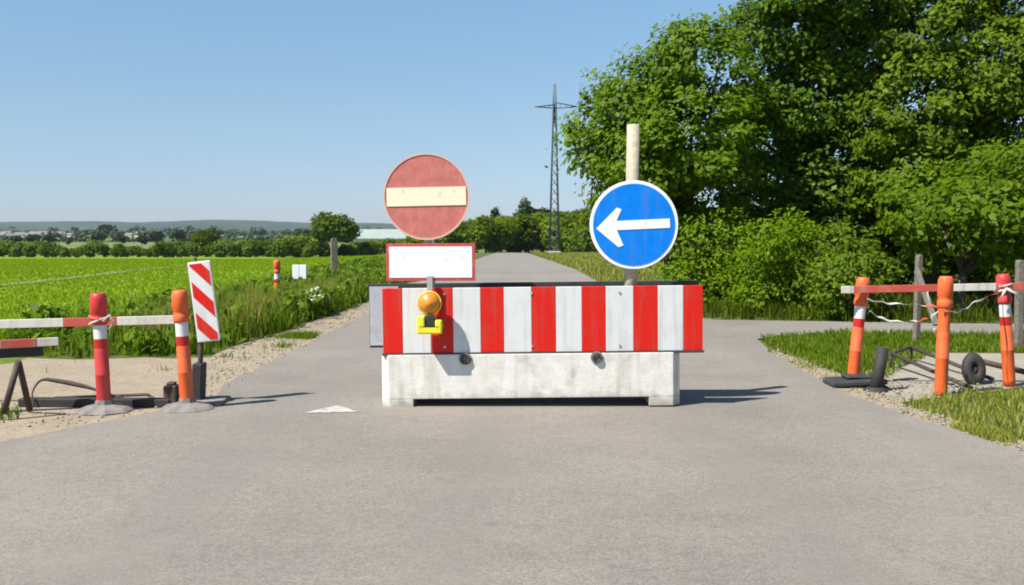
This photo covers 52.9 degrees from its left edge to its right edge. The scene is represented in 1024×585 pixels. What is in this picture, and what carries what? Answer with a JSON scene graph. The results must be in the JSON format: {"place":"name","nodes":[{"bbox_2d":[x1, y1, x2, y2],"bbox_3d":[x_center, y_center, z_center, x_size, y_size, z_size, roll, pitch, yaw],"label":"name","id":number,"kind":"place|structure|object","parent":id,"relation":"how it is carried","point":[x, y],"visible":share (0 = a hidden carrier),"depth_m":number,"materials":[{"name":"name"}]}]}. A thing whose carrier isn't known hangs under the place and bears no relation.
{"place":"outdoors","nodes":[
{"label":"outdoors","id":0,"kind":"place"},
{"bbox_2d":[0,400,21,422],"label":"corner grass","id":1,"kind":"structure","parent":0,"point":[10,414],"depth_m":8.12,"materials":[{"name":"green plant"}]},
{"bbox_2d":[1,263,219,285],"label":"field track","id":2,"kind":"structure","parent":0,"point":[96,274],"depth_m":34.33,"materials":[{"name":"green plant"}]},
{"bbox_2d":[0,255,385,342],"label":"field grass","id":3,"kind":"structure","parent":0,"point":[55,265],"depth_m":34.86,"materials":[{"name":"green plant"}]},
{"bbox_2d":[0,220,396,229],"bbox_3d":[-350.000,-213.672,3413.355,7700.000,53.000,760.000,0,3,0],"label":"hills","id":4,"kind":"structure","parent":0,"point":[201,224],"depth_m":3178.10,"materials":[{"name":"green plant"}]},
{"bbox_2d":[0,229,731,233],"bbox_3d":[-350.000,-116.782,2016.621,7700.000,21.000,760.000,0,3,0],"label":"hills","id":5,"kind":"structure","parent":0,"point":[268,231],"depth_m":1803.26,"materials":[{"name":"green plant"}]},
{"bbox_2d":[353,229,405,244],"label":"farm building","id":6,"kind":"structure","parent":0,"point":[378,234],"depth_m":326.77,"materials":[{"name":"plastic"}]},
{"bbox_2d":[0,272,1023,584],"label":"road","id":7,"kind":"structure","parent":0,"point":[748,460],"depth_m":5.88,"materials":[{"name":"grey asphalt"}]},
{"bbox_2d":[159,290,214,412],"bbox_3d":[-2.686,0.481,8.492,0.425,1.004,0.425,-1,3,-10],"label":"bollard","id":8,"kind":"object","parent":7,"relation":"on","point":[187,402],"visible":0.99,"depth_m":8.44,"materials":[{"name":"plastic"}]},
{"bbox_2d":[187,257,230,406],"bbox_3d":[-2.706,0.333,8.784,0.500,1.261,0.400,0,3,0],"label":"delineator sign","id":9,"kind":"object","parent":7,"relation":"on","point":[204,301],"visible":0.87,"depth_m":8.77,"materials":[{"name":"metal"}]},
{"bbox_2d":[305,405,359,412],"bbox_3d":[-1.452,0.959,8.478,0.447,0.001,0.355,0,3,0],"label":"road marking","id":10,"kind":"object","parent":7,"relation":"on","point":[336,408],"visible":1,"depth_m":8.40,"materials":[{"name":"paint"}]},
{"bbox_2d":[369,280,703,406],"bbox_3d":[0.197,0.432,8.831,2.897,1.020,0.569,-1,3,0],"label":"concrete barrier","id":11,"kind":"object","parent":7,"relation":"on","point":[554,339],"visible":0.97,"depth_m":8.59,"materials":[{"name":"concrete"}]},
{"bbox_2d":[383,153,474,287],"bbox_3d":[-0.688,-0.323,8.621,0.765,1.673,0.133,0,3,0],"label":"no entry sign","id":12,"kind":"object","parent":11,"relation":"on","point":[426,196],"visible":0.98,"depth_m":8.55,"materials":[{"name":"metal"}]},
{"bbox_2d":[417,276,443,333],"bbox_3d":[-0.677,0.099,8.526,0.222,0.470,0.280,0,3,0],"label":"warning lamp","id":13,"kind":"object","parent":11,"relation":"attached to","point":[430,302],"visible":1,"depth_m":8.41,"materials":[{"name":"orange plastic"}]},
{"bbox_2d":[590,124,677,285],"bbox_3d":[1.013,-0.445,8.632,0.736,1.917,0.161,0,3,0],"label":"arrow sign","id":14,"kind":"object","parent":11,"relation":"on","point":[633,223],"visible":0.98,"depth_m":8.55,"materials":[{"name":"metal"}]},
{"bbox_2d":[0,234,1023,439],"bbox_3d":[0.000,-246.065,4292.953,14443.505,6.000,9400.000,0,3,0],"label":"ground","id":15,"kind":"structure","parent":0,"point":[481,253],"depth_m":22.42,"materials":[{"name":"green plant"}]},
{"bbox_2d":[5,241,24,256],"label":"hedge bush","id":16,"kind":"object","parent":15,"relation":"on","point":[15,250],"visible":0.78,"depth_m":207.12,"materials":[{"name":"green plant"}]},
{"bbox_2d":[24,234,40,243],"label":"distant tree","id":17,"kind":"object","parent":15,"relation":"on","point":[31,237],"visible":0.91,"depth_m":428.02,"materials":[{"name":"green plant"}]},
{"bbox_2d":[21,240,44,256],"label":"hedge bush","id":18,"kind":"object","parent":15,"relation":"on","point":[29,249],"visible":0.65,"depth_m":206.77,"materials":[{"name":"green plant"}]},
{"bbox_2d":[36,245,54,257],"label":"hedge bush","id":19,"kind":"object","parent":15,"relation":"on","point":[46,251],"visible":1,"depth_m":202.87,"materials":[{"name":"green plant"}]},
{"bbox_2d":[40,241,63,256],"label":"hedge bush","id":20,"kind":"object","parent":15,"relation":"on","point":[50,245],"visible":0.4,"depth_m":206.29,"materials":[{"name":"green plant"}]},
{"bbox_2d":[54,247,70,257],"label":"hedge bush","id":21,"kind":"object","parent":15,"relation":"on","point":[64,252],"visible":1,"depth_m":203.04,"materials":[{"name":"green plant"}]},
{"bbox_2d":[68,246,86,257],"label":"hedge bush","id":22,"kind":"object","parent":15,"relation":"on","point":[77,252],"visible":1,"depth_m":202.77,"materials":[{"name":"green plant"}]},
{"bbox_2d":[80,240,109,256],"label":"hedge bush","id":23,"kind":"object","parent":15,"relation":"on","point":[97,247],"visible":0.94,"depth_m":207.96,"materials":[{"name":"green plant"}]},
{"bbox_2d":[90,232,107,241],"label":"distant tree","id":24,"kind":"object","parent":15,"relation":"on","point":[98,236],"visible":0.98,"depth_m":467.95,"materials":[{"name":"green plant"}]},
{"bbox_2d":[112,243,129,256],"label":"hedge bush","id":25,"kind":"object","parent":15,"relation":"on","point":[120,246],"visible":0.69,"depth_m":209.39,"materials":[{"name":"green plant"}]},
{"bbox_2d":[127,245,143,256],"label":"hedge bush","id":26,"kind":"object","parent":15,"relation":"on","point":[134,250],"visible":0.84,"depth_m":208.43,"materials":[{"name":"green plant"}]},
{"bbox_2d":[149,231,164,241],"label":"distant tree","id":27,"kind":"object","parent":15,"relation":"on","point":[154,236],"visible":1,"depth_m":518.17,"materials":[{"name":"green plant"}]},
{"bbox_2d":[150,241,174,257],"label":"hedge bush","id":28,"kind":"object","parent":15,"relation":"on","point":[159,248],"visible":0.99,"depth_m":202.48,"materials":[{"name":"green plant"}]},
{"bbox_2d":[169,229,186,240],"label":"distant tree","id":29,"kind":"object","parent":15,"relation":"on","point":[179,234],"visible":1,"depth_m":597.25,"materials":[{"name":"green plant"}]},
{"bbox_2d":[172,246,187,256],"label":"hedge bush","id":30,"kind":"object","parent":15,"relation":"on","point":[180,251],"visible":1,"depth_m":204.02,"materials":[{"name":"green plant"}]},
{"bbox_2d":[184,243,198,256],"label":"hedge bush","id":31,"kind":"object","parent":15,"relation":"on","point":[190,247],"visible":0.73,"depth_m":209.97,"materials":[{"name":"green plant"}]},
{"bbox_2d":[0,256,411,357],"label":"tall grass","id":32,"kind":"structure","parent":15,"relation":"on","point":[280,323],"depth_m":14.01,"materials":[{"name":"green plant"}]},
{"bbox_2d":[190,228,222,246],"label":"round tree","id":33,"kind":"object","parent":15,"relation":"on","point":[200,237],"visible":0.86,"depth_m":212.19,"materials":[{"name":"green plant"}]},
{"bbox_2d":[0,281,425,441],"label":"gravel shoulder","id":34,"kind":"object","parent":15,"relation":"on","point":[133,375],"visible":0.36,"depth_m":10.47},
{"bbox_2d":[0,337,58,414],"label":"trestle barrier","id":35,"kind":"object","parent":34,"relation":"on","point":[14,348],"visible":1,"depth_m":8.28,"materials":[{"name":"red wood"}]},
{"bbox_2d":[18,378,169,407],"bbox_3d":[-3.500,0.839,8.842,1.282,0.262,0.570,0,3,0],"label":"barrier trestle","id":36,"kind":"object","parent":34,"relation":"on","point":[131,400],"visible":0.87,"depth_m":8.62,"materials":[{"name":"metal"}]},
{"bbox_2d":[74,293,133,415],"bbox_3d":[-3.333,0.496,8.393,0.425,0.987,0.425,0,3,0],"label":"bollard","id":37,"kind":"object","parent":34,"relation":"on","point":[104,405],"visible":0.97,"depth_m":8.34,"materials":[{"name":"plastic"}]},
{"bbox_2d":[0,315,174,327],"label":"barrier plank","id":38,"kind":"object","parent":37,"relation":"attached to","point":[75,322],"visible":0.9,"depth_m":8.68,"materials":[{"name":"white wood"}]},
{"bbox_2d":[88,314,114,329],"bbox_3d":[-3.341,0.236,8.357,0.165,0.134,0.221,-3,4,-41],"label":"tape knot","id":39,"kind":"object","parent":37,"relation":"attached to","point":[103,319],"visible":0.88,"depth_m":8.31,"materials":[{"name":"white plastic"}]},
{"bbox_2d":[163,381,179,402],"bbox_3d":[-2.863,0.859,8.664,0.110,0.215,0.120,0,3,0],"label":"rubber block","id":40,"kind":"object","parent":34,"relation":"on","point":[171,391],"depth_m":8.61,"materials":[{"name":"black rubber"}]},
{"bbox_2d":[46,305,368,374],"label":"shoulder grass","id":41,"kind":"structure","parent":34,"relation":"on","point":[300,334],"depth_m":14.17,"materials":[{"name":"green plant"}]},
{"bbox_2d":[27,305,1022,450],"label":"loose stones","id":42,"kind":"object","parent":34,"relation":"on","point":[1019,447],"visible":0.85,"depth_m":10.10,"materials":[{"name":"beige gravel"}]},
{"bbox_2d":[210,239,240,256],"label":"hedge bush","id":43,"kind":"object","parent":15,"relation":"on","point":[229,247],"visible":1,"depth_m":204.40,"materials":[{"name":"green plant"}]},
{"bbox_2d":[236,239,261,256],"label":"hedge bush","id":44,"kind":"object","parent":15,"relation":"on","point":[250,247],"visible":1,"depth_m":206.22,"materials":[{"name":"green plant"}]},
{"bbox_2d":[257,240,272,256],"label":"hedge bush","id":45,"kind":"object","parent":15,"relation":"on","point":[264,244],"visible":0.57,"depth_m":209.16,"materials":[{"name":"green plant"}]},
{"bbox_2d":[263,241,283,256],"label":"hedge bush","id":46,"kind":"object","parent":15,"relation":"on","point":[272,248],"visible":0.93,"depth_m":203.63,"materials":[{"name":"green plant"}]},
{"bbox_2d":[273,260,280,288],"bbox_3d":[-4.456,-0.137,19.525,0.425,0.960,0.425,0,3,0],"label":"bollard","id":47,"kind":"object","parent":15,"relation":"on","point":[276,267],"visible":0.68,"depth_m":19.47,"materials":[{"name":"plastic"}]},
{"bbox_2d":[279,239,305,256],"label":"hedge bush","id":48,"kind":"object","parent":15,"relation":"on","point":[290,247],"visible":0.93,"depth_m":202.91,"materials":[{"name":"green plant"}]},
{"bbox_2d":[292,265,306,278],"bbox_3d":[-4.745,-0.240,23.025,0.310,0.758,0.120,0,3,0],"label":"white marker box","id":49,"kind":"object","parent":15,"relation":"on","point":[299,271],"visible":0.59,"depth_m":22.95,"materials":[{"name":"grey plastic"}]},
{"bbox_2d":[293,228,311,237],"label":"distant tree","id":50,"kind":"object","parent":15,"relation":"on","point":[302,232],"visible":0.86,"depth_m":476.73,"materials":[{"name":"green plant"}]},
{"bbox_2d":[298,242,318,257],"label":"hedge bush","id":51,"kind":"object","parent":15,"relation":"on","point":[310,249],"visible":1,"depth_m":202.75,"materials":[{"name":"green plant"}]},
{"bbox_2d":[297,235,329,256],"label":"hedge tree","id":52,"kind":"object","parent":15,"relation":"on","point":[308,240],"visible":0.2,"depth_m":215.71,"materials":[{"name":"green plant"}]},
{"bbox_2d":[315,242,330,256],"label":"hedge bush","id":53,"kind":"object","parent":15,"relation":"on","point":[322,250],"visible":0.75,"depth_m":205.42,"materials":[{"name":"green plant"}]},
{"bbox_2d":[331,238,337,270],"bbox_3d":[-4.834,-0.761,28.003,0.170,1.423,0.170,-1,3,-17],"label":"fence post","id":54,"kind":"object","parent":15,"relation":"on","point":[334,253],"visible":0.59,"depth_m":27.91,"materials":[{"name":"grey wood"}]},
{"bbox_2d":[308,211,361,242],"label":"round tree","id":55,"kind":"object","parent":15,"relation":"on","point":[343,228],"visible":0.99,"depth_m":202.74,"materials":[{"name":"green plant"}]},
{"bbox_2d":[357,241,379,254],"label":"hedge bush","id":56,"kind":"object","parent":15,"relation":"on","point":[373,248],"visible":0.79,"depth_m":207.19,"materials":[{"name":"green plant"}]},
{"bbox_2d":[369,239,386,254],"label":"hedge tree","id":57,"kind":"object","parent":15,"relation":"on","point":[382,246],"visible":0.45,"depth_m":213.57,"materials":[{"name":"green plant"}]},
{"bbox_2d":[398,235,424,243],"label":"hedge tree","id":58,"kind":"object","parent":15,"relation":"on","point":[410,239],"visible":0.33,"depth_m":212.42,"materials":[{"name":"green plant"}]},
{"bbox_2d":[0,225,859,235],"bbox_3d":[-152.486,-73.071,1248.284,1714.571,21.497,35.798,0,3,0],"label":"wood","id":59,"kind":"object","parent":15,"relation":"on","point":[262,230],"visible":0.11,"depth_m":1244.56,"materials":[{"name":"green plant"}]},
{"bbox_2d":[418,231,457,242],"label":"roadside bush","id":60,"kind":"object","parent":15,"relation":"on","point":[445,239],"visible":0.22,"depth_m":184.67,"materials":[{"name":"green plant"}]},
{"bbox_2d":[0,228,877,241],"bbox_3d":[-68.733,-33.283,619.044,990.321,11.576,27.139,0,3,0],"label":"wood","id":61,"kind":"object","parent":15,"relation":"on","point":[78,238],"visible":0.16,"depth_m":616.82,"materials":[{"name":"green plant"}]},
{"bbox_2d":[448,227,472,242],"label":"roadside bush","id":62,"kind":"object","parent":15,"relation":"on","point":[459,240],"visible":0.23,"depth_m":186.74,"materials":[{"name":"green plant"}]},
{"bbox_2d":[451,221,492,249],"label":"roadside bush","id":63,"kind":"object","parent":15,"relation":"on","point":[479,241],"visible":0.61,"depth_m":186.14,"materials":[{"name":"green plant"}]},
{"bbox_2d":[466,214,519,252],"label":"roadside bush","id":64,"kind":"object","parent":15,"relation":"on","point":[504,237],"visible":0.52,"depth_m":190.01,"materials":[{"name":"green plant"}]},
{"bbox_2d":[483,207,504,251],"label":"fir tree","id":65,"kind":"object","parent":15,"relation":"on","point":[494,213],"visible":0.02,"depth_m":229.16,"materials":[{"name":"green plant"}]},
{"bbox_2d":[475,215,517,252],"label":"roadside bush","id":66,"kind":"object","parent":15,"relation":"on","point":[493,251],"visible":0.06,"depth_m":199.54,"materials":[{"name":"green plant"}]},
{"bbox_2d":[492,213,530,252],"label":"roadside bush","id":67,"kind":"object","parent":15,"relation":"on","point":[505,217],"visible":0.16,"depth_m":199.68,"materials":[{"name":"green plant"}]},
{"bbox_2d":[512,196,534,251],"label":"fir tree","id":68,"kind":"object","parent":15,"relation":"on","point":[525,203],"visible":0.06,"depth_m":226.19,"materials":[{"name":"green plant"}]},
{"bbox_2d":[507,212,545,252],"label":"roadside bush","id":69,"kind":"object","parent":15,"relation":"on","point":[531,242],"visible":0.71,"depth_m":197.48,"materials":[{"name":"green plant"}]},
{"bbox_2d":[525,207,549,251],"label":"dark tree","id":70,"kind":"object","parent":15,"relation":"on","point":[534,211],"visible":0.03,"depth_m":222.38,"materials":[{"name":"green plant"}]},
{"bbox_2d":[531,211,569,250],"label":"roadside bush","id":71,"kind":"object","parent":15,"relation":"on","point":[544,232],"visible":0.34,"depth_m":195.50,"materials":[{"name":"green plant"}]},
{"bbox_2d":[539,210,568,251],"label":"roadside bush","id":72,"kind":"object","parent":15,"relation":"on","point":[554,214],"visible":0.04,"depth_m":196.00,"materials":[{"name":"green plant"}]},
{"bbox_2d":[534,84,576,252],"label":"lattice pylon","id":73,"kind":"object","parent":15,"relation":"on","point":[554,108],"visible":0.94,"depth_m":163.69,"materials":[{"name":"metal"}]},
{"bbox_2d":[552,232,583,252],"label":"roadside shrub","id":74,"kind":"object","parent":15,"relation":"on","point":[562,247],"visible":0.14,"depth_m":167.01,"materials":[{"name":"green plant"}]},
{"bbox_2d":[552,206,591,251],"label":"roadside bush","id":75,"kind":"object","parent":15,"relation":"on","point":[573,217],"visible":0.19,"depth_m":188.14,"materials":[{"name":"green plant"}]},
{"bbox_2d":[561,228,587,251],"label":"roadside shrub","id":76,"kind":"object","parent":15,"relation":"on","point":[568,243],"visible":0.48,"depth_m":158.92,"materials":[{"name":"green plant"}]},
{"bbox_2d":[573,210,596,251],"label":"roadside bush","id":77,"kind":"object","parent":15,"relation":"on","point":[585,218],"visible":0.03,"depth_m":177.50,"materials":[{"name":"green plant"}]},
{"bbox_2d":[573,225,597,251],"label":"roadside shrub","id":78,"kind":"object","parent":15,"relation":"on","point":[585,241],"visible":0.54,"depth_m":148.95,"materials":[{"name":"green plant"}]},
{"bbox_2d":[545,6,779,276],"bbox_3d":[3.510,-2.647,20.706,4.888,6.035,4.037,-2,4,-30],"label":"broadleaf tree","id":79,"kind":"object","parent":15,"relation":"on","point":[676,170],"visible":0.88,"depth_m":19.98,"materials":[{"name":"green plant"}]},
{"bbox_2d":[651,207,791,307],"bbox_3d":[4.024,-0.413,19.856,2.738,2.435,2.173,0,3,0],"label":"bush","id":80,"kind":"object","parent":15,"relation":"on","point":[712,257],"visible":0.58,"depth_m":19.47,"materials":[{"name":"green plant"}]},
{"bbox_2d":[717,204,852,315],"bbox_3d":[5.065,-0.348,18.524,2.638,2.500,2.225,0,3,0],"label":"bush","id":81,"kind":"object","parent":15,"relation":"on","point":[782,249],"visible":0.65,"depth_m":18.22,"materials":[{"name":"green plant"}]},
{"bbox_2d":[704,0,929,292],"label":"broadleaf tree","id":82,"kind":"object","parent":15,"relation":"on","point":[803,158],"visible":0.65,"depth_m":21.69,"materials":[{"name":"green plant"}]},
{"bbox_2d":[637,145,1017,298],"bbox_3d":[7.944,-1.332,23.525,10.667,4.385,4.242,0,3,0],"label":"undergrowth shrub","id":83,"kind":"object","parent":15,"relation":"on","point":[893,250],"visible":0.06,"depth_m":22.84,"materials":[{"name":"green plant"}]},
{"bbox_2d":[787,213,910,320],"bbox_3d":[5.848,-0.335,17.684,1.868,2.091,2.794,2,4,32],"label":"bush","id":84,"kind":"object","parent":15,"relation":"on","point":[844,259],"visible":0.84,"depth_m":17.30,"materials":[{"name":"green plant"}]},
{"bbox_2d":[703,288,1014,322],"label":"bank grass","id":85,"kind":"structure","parent":15,"relation":"on","point":[986,309],"depth_m":17.52,"materials":[{"name":"green plant"}]},
{"bbox_2d":[760,327,1023,377],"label":"lawn grass","id":86,"kind":"structure","parent":15,"relation":"on","point":[825,354],"depth_m":13.04,"materials":[{"name":"green plant"}]},
{"bbox_2d":[771,343,1023,450],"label":"gravel verge","id":87,"kind":"structure","parent":15,"relation":"on","point":[885,402],"depth_m":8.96,"materials":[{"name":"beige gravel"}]},
{"bbox_2d":[823,373,887,388],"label":"rubber ballast","id":88,"kind":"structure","parent":87,"relation":"on","point":[843,380],"depth_m":9.70,"materials":[{"name":"rubber"}]},
{"bbox_2d":[847,277,869,373],"bbox_3d":[3.326,0.376,9.888,0.206,1.053,0.133,0,3,0],"label":"bollard","id":89,"kind":"object","parent":88,"relation":"on","point":[857,334],"visible":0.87,"depth_m":9.84,"materials":[{"name":"orange plastic"}]},
{"bbox_2d":[912,255,922,340],"bbox_3d":[5.331,0.145,13.534,0.075,1.286,0.075,0,3,-17],"label":"fence post","id":90,"kind":"object","parent":15,"relation":"on","point":[917,301],"visible":0.61,"depth_m":13.51,"materials":[{"name":"grey wood"}]},
{"bbox_2d":[914,270,937,325],"bbox_3d":[5.324,0.065,13.226,0.070,0.789,0.050,-8,-27,-2],"label":"wooden strut","id":91,"kind":"object","parent":90,"relation":"attached to","point":[920,281],"visible":0.78,"depth_m":13.19,"materials":[{"name":"grey wood"}]},
{"bbox_2d":[826,0,1023,296],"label":"broadleaf tree","id":92,"kind":"object","parent":15,"relation":"on","point":[986,95],"visible":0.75,"depth_m":20.64,"materials":[{"name":"green plant"}]},
{"bbox_2d":[865,353,1023,402],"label":"gravel yard","id":93,"kind":"structure","parent":15,"relation":"on","point":[907,373],"depth_m":10.49,"materials":[{"name":"beige gravel"}]},
{"bbox_2d":[863,346,888,393],"bbox_3d":[3.367,0.716,9.507,0.237,0.434,0.214,0,3,0],"label":"marker post","id":94,"kind":"object","parent":93,"relation":"on","point":[878,371],"visible":0.83,"depth_m":9.47,"materials":[{"name":"black rubber"}]},
{"bbox_2d":[934,276,953,395],"bbox_3d":[3.875,0.396,9.238,0.144,1.086,0.133,0,3,0],"label":"bollard","id":95,"kind":"object","parent":93,"relation":"on","point":[945,287],"visible":0.97,"depth_m":9.20,"materials":[{"name":"orange plastic"}]},
{"bbox_2d":[869,310,937,322],"bbox_3d":[3.682,0.205,9.588,0.145,0.165,0.689,-3,5,-43],"label":"barrier tape","id":96,"kind":"object","parent":95,"relation":"attached to","point":[881,317],"visible":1,"depth_m":9.67,"materials":[{"name":"white plastic"}]},
{"bbox_2d":[889,345,1023,389],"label":"steel frame","id":97,"kind":"object","parent":93,"relation":"on","point":[957,365],"visible":0.84,"depth_m":10.49,"materials":[{"name":"black metal"}]},
{"bbox_2d":[961,352,985,384],"bbox_3d":[4.466,0.744,9.960,0.222,0.329,0.149,0,3,0],"label":"wheel","id":98,"kind":"object","parent":93,"relation":"on","point":[973,367],"visible":0.98,"depth_m":9.92,"materials":[{"name":"rubber"}]},
{"bbox_2d":[995,274,1015,386],"bbox_3d":[4.695,0.357,9.787,0.208,1.073,0.133,0,3,0],"label":"bollard","id":99,"kind":"object","parent":93,"relation":"on","point":[1004,302],"visible":0.98,"depth_m":9.75,"materials":[{"name":"plastic"}]},
{"bbox_2d":[841,283,1023,292],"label":"barrier plank","id":100,"kind":"object","parent":99,"relation":"attached to","point":[923,288],"visible":0.81,"depth_m":9.73,"materials":[{"name":"wood"}]},
{"bbox_2d":[993,283,1017,298],"bbox_3d":[4.660,-0.021,9.741,0.170,0.148,0.215,0,3,0],"label":"tape knot","id":101,"kind":"object","parent":99,"relation":"attached to","point":[1003,291],"visible":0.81,"depth_m":9.68,"materials":[{"name":"white plastic"}]},
{"bbox_2d":[872,135,1023,316],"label":"tree","id":102,"kind":"object","parent":15,"relation":"on","point":[984,219],"visible":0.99,"depth_m":17.15,"materials":[{"name":"green plant"}]},
{"bbox_2d":[897,381,1023,440],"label":"verge grass","id":103,"kind":"structure","parent":15,"relation":"on","point":[967,395],"depth_m":8.54,"materials":[{"name":"green plant"}]},
{"bbox_2d":[1014,260,1023,348],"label":"fence post","id":104,"kind":"object","parent":15,"relation":"on","point":[1019,310],"visible":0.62,"depth_m":12.80,"materials":[{"name":"grey wood"}]},
{"bbox_2d":[0,0,1023,223],"label":"sky","id":105,"kind":"structure","parent":0,"point":[111,110],"materials":[{"name":"blue"}]},
{"bbox_2d":[475,253,579,271],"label":"road far stretch","id":106,"kind":"structure","parent":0,"point":[510,262],"depth_m":53.15,"materials":[{"name":"asphalt"}]},
{"bbox_2d":[532,252,695,280],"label":"roadside grass","id":107,"kind":"structure","parent":0,"point":[590,263],"depth_m":45.03,"materials":[{"name":"green plant"}]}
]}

